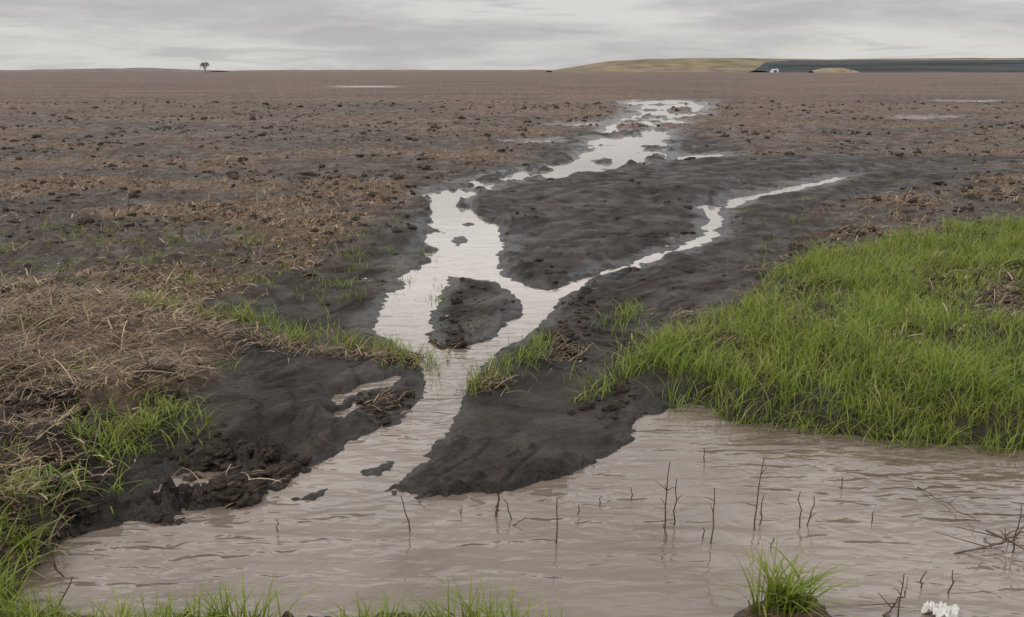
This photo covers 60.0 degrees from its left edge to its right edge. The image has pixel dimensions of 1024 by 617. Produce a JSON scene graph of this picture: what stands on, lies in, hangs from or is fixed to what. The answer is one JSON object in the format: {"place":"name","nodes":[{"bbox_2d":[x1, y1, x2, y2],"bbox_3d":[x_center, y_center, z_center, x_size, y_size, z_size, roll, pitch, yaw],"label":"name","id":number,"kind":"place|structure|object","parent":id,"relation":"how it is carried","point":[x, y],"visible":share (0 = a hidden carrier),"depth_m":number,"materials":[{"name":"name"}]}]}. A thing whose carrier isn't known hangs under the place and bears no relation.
{"place":"outdoors","nodes":[
{"label":"outdoors","id":0,"kind":"place"},
{"bbox_2d":[0,68,222,71],"bbox_3d":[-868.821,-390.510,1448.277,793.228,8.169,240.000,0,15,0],"label":"distant hill","id":1,"kind":"structure","parent":0,"point":[117,70],"depth_m":1380.54,"materials":[{"name":"brown soil"}]},
{"bbox_2d":[209,70,549,71],"bbox_3d":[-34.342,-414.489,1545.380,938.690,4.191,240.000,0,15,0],"label":"field rise","id":2,"kind":"structure","parent":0,"point":[385,71],"depth_m":1467.70,"materials":[{"name":"brown soil"}]},
{"bbox_2d":[0,72,1023,616],"bbox_3d":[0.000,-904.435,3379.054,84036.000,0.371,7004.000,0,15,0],"label":"ground","id":3,"kind":"structure","parent":0,"point":[516,436],"depth_m":9.44,"materials":[{"name":"soil"}]},
{"bbox_2d":[0,285,246,597],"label":"grass tufts","id":4,"kind":"object","parent":3,"relation":"on","point":[23,543],"visible":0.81,"depth_m":3.93,"materials":[{"name":"green plant"}]},
{"bbox_2d":[0,270,287,403],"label":"straw pile","id":5,"kind":"object","parent":3,"relation":"on","point":[110,364],"visible":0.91,"depth_m":5.12,"materials":[{"name":"brown plant"}]},
{"bbox_2d":[200,61,209,72],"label":"bare tree","id":6,"kind":"object","parent":3,"relation":"on","point":[203,64],"visible":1,"depth_m":771.60,"materials":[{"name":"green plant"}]},
{"bbox_2d":[0,543,597,616],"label":"foreground grass","id":7,"kind":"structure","parent":3,"relation":"on","point":[10,605],"depth_m":2.66,"materials":[{"name":"green plant"}]},
{"bbox_2d":[0,277,659,540],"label":"mud clumps","id":8,"kind":"object","parent":3,"relation":"on","point":[234,490],"visible":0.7,"depth_m":3.95,"materials":[{"name":"soil"}]},
{"bbox_2d":[200,286,726,406],"bbox_3d":[-0.426,0.146,5.515,3.455,0.329,2.045,0,15,0],"label":"grass strip","id":9,"kind":"object","parent":3,"relation":"on","point":[647,354],"depth_m":5.32,"materials":[{"name":"green plant"}]},
{"bbox_2d":[0,99,1023,346],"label":"crop residue","id":10,"kind":"object","parent":3,"relation":"on","point":[222,269],"visible":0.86,"depth_m":9.36,"materials":[{"name":"plant"}]},
{"bbox_2d":[0,204,1023,578],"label":"flattened debris","id":11,"kind":"object","parent":3,"relation":"on","point":[272,342],"visible":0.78,"depth_m":4.42,"materials":[{"name":"plant"}]},
{"bbox_2d":[0,175,1023,306],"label":"field weeds","id":12,"kind":"object","parent":3,"relation":"on","point":[267,282],"visible":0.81,"depth_m":7.81,"materials":[{"name":"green plant"}]},
{"bbox_2d":[0,100,1023,312],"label":"soil clods","id":13,"kind":"object","parent":3,"relation":"on","point":[232,175],"visible":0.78,"depth_m":12.28,"materials":[{"name":"brown soil"}]},
{"bbox_2d":[685,533,877,616],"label":"grass tuft","id":14,"kind":"object","parent":3,"relation":"on","point":[787,597],"visible":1,"depth_m":2.77,"materials":[{"name":"green plant"}]},
{"bbox_2d":[632,207,1023,459],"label":"grass verge","id":15,"kind":"object","parent":3,"relation":"on","point":[867,267],"depth_m":5.13,"materials":[{"name":"green plant"}]},
{"bbox_2d":[808,68,858,72],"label":"soil mound","id":16,"kind":"object","parent":3,"relation":"on","point":[832,70],"visible":0.91,"depth_m":813.93,"materials":[{"name":"soil"}]},
{"bbox_2d":[0,0,1023,70],"label":"sky","id":17,"kind":"structure","parent":0,"point":[227,35],"materials":[{"name":"grey"}]},
{"bbox_2d":[16,86,1023,616],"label":"water","id":18,"kind":"structure","parent":0,"point":[348,532],"depth_m":3.43,"materials":[{"name":"liquid"}]},
{"bbox_2d":[49,545,63,576],"bbox_3d":[-1.571,0.888,3.066,0.043,0.157,0.015,-7,17,-24],"label":"dead weed stem","id":19,"kind":"object","parent":18,"relation":"on","point":[55,567],"visible":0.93,"depth_m":3.06,"materials":[{"name":"brown plant"}]},
{"bbox_2d":[58,577,72,604],"bbox_3d":[-1.474,0.943,2.897,0.088,0.142,0.023,0,15,0],"label":"dead weed stem","id":20,"kind":"object","parent":18,"relation":"on","point":[66,590],"visible":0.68,"depth_m":2.89,"materials":[{"name":"brown plant"}]},
{"bbox_2d":[401,496,410,530],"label":"dead weed stem","id":21,"kind":"object","parent":18,"relation":"on","point":[408,521],"visible":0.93,"depth_m":3.37,"materials":[{"name":"brown plant"}]},
{"bbox_2d":[495,493,499,515],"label":"dead weed stem","id":22,"kind":"object","parent":18,"relation":"on","point":[496,507],"visible":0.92,"depth_m":3.49,"materials":[{"name":"brown plant"}]},
{"bbox_2d":[555,499,558,542],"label":"dead weed stem","id":23,"kind":"object","parent":18,"relation":"on","point":[556,523],"visible":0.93,"depth_m":3.28,"materials":[{"name":"brown plant"}]},
{"bbox_2d":[656,462,676,527],"bbox_3d":[0.577,0.725,3.389,0.095,0.304,0.040,11,18,34],"label":"dead weed stem","id":24,"kind":"object","parent":18,"relation":"on","point":[666,489],"visible":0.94,"depth_m":3.39,"materials":[{"name":"brown plant"}]},
{"bbox_2d":[673,479,681,524],"bbox_3d":[0.636,0.762,3.402,0.036,0.226,0.038,0,15,0],"label":"dead weed stem","id":25,"kind":"object","parent":18,"relation":"on","point":[675,503],"visible":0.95,"depth_m":3.41,"materials":[{"name":"brown plant"}]},
{"bbox_2d":[706,488,714,543],"bbox_3d":[0.731,0.779,3.285,0.031,0.254,0.042,-4,16,-16],"label":"dead weed stem","id":26,"kind":"object","parent":18,"relation":"on","point":[713,516],"visible":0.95,"depth_m":3.27,"materials":[{"name":"brown plant"}]},
{"bbox_2d":[741,459,768,529],"bbox_3d":[0.919,0.720,3.354,0.119,0.332,0.018,-7,16,-23],"label":"dead weed stem","id":27,"kind":"object","parent":18,"relation":"on","point":[756,505],"visible":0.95,"depth_m":3.36,"materials":[{"name":"brown plant"}]},
{"bbox_2d":[759,495,763,524],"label":"dead weed stem","id":28,"kind":"object","parent":18,"relation":"on","point":[761,511],"visible":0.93,"depth_m":3.42,"materials":[{"name":"brown plant"}]},
{"bbox_2d":[796,491,801,527],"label":"dead weed stem","id":29,"kind":"object","parent":18,"relation":"on","point":[801,510],"visible":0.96,"depth_m":3.39,"materials":[{"name":"brown plant"}]},
{"bbox_2d":[806,498,815,525],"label":"dead weed stem","id":30,"kind":"object","parent":18,"relation":"on","point":[810,516],"visible":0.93,"depth_m":3.42,"materials":[{"name":"brown plant"}]},
{"bbox_2d":[859,579,907,615],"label":"fallen twig","id":31,"kind":"object","parent":18,"relation":"on","point":[890,611],"visible":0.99,"depth_m":2.87,"materials":[{"name":"brown wood"}]},
{"bbox_2d":[895,574,904,616],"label":"dead weed stem","id":32,"kind":"object","parent":18,"relation":"on","point":[902,583],"visible":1,"depth_m":2.84,"materials":[{"name":"brown plant"}]},
{"bbox_2d":[921,601,958,616],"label":"flowers","id":33,"kind":"object","parent":18,"relation":"on","point":[940,609],"visible":1,"depth_m":2.86,"materials":[{"name":"white plant"}]},
{"bbox_2d":[917,486,979,521],"bbox_3d":[1.818,0.776,3.576,0.139,0.051,0.374,-3,15,-11],"label":"fallen twig","id":34,"kind":"object","parent":18,"relation":"on","point":[947,502],"visible":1,"depth_m":3.61,"materials":[{"name":"brown wood"}]},
{"bbox_2d":[947,570,955,592],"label":"dead weed stem","id":35,"kind":"object","parent":18,"relation":"on","point":[948,591],"visible":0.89,"depth_m":2.97,"materials":[{"name":"brown plant"}]},
{"bbox_2d":[936,529,1018,554],"bbox_3d":[1.706,0.857,3.236,0.287,0.076,0.084,1,15,3],"label":"fallen twig","id":36,"kind":"object","parent":18,"relation":"on","point":[983,547],"visible":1,"depth_m":3.23,"materials":[{"name":"brown wood"}]},
{"bbox_2d":[956,526,1023,553],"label":"fallen twig","id":37,"kind":"object","parent":18,"relation":"on","point":[994,534],"visible":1,"depth_m":3.29,"materials":[{"name":"brown wood"}]},
{"bbox_2d":[989,525,1023,544],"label":"fallen twig","id":38,"kind":"object","parent":18,"relation":"on","point":[1008,537],"visible":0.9,"depth_m":3.27,"materials":[{"name":"brown wood"}]},
{"bbox_2d":[1012,506,1023,551],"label":"dead weed stem","id":39,"kind":"object","parent":18,"relation":"on","point":[1014,536],"visible":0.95,"depth_m":3.23,"materials":[{"name":"brown plant"}]},
{"bbox_2d":[546,58,1023,71],"bbox_3d":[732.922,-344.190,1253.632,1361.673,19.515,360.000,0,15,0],"label":"hill","id":40,"kind":"structure","parent":0,"point":[701,65],"depth_m":1154.59,"materials":[{"name":"brown soil"}]},
{"bbox_2d":[751,60,1023,71],"bbox_3d":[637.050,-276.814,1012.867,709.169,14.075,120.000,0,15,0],"label":"embankment","id":41,"kind":"structure","parent":0,"point":[918,66],"depth_m":978.55,"materials":[{"name":"soil"}]}
]}

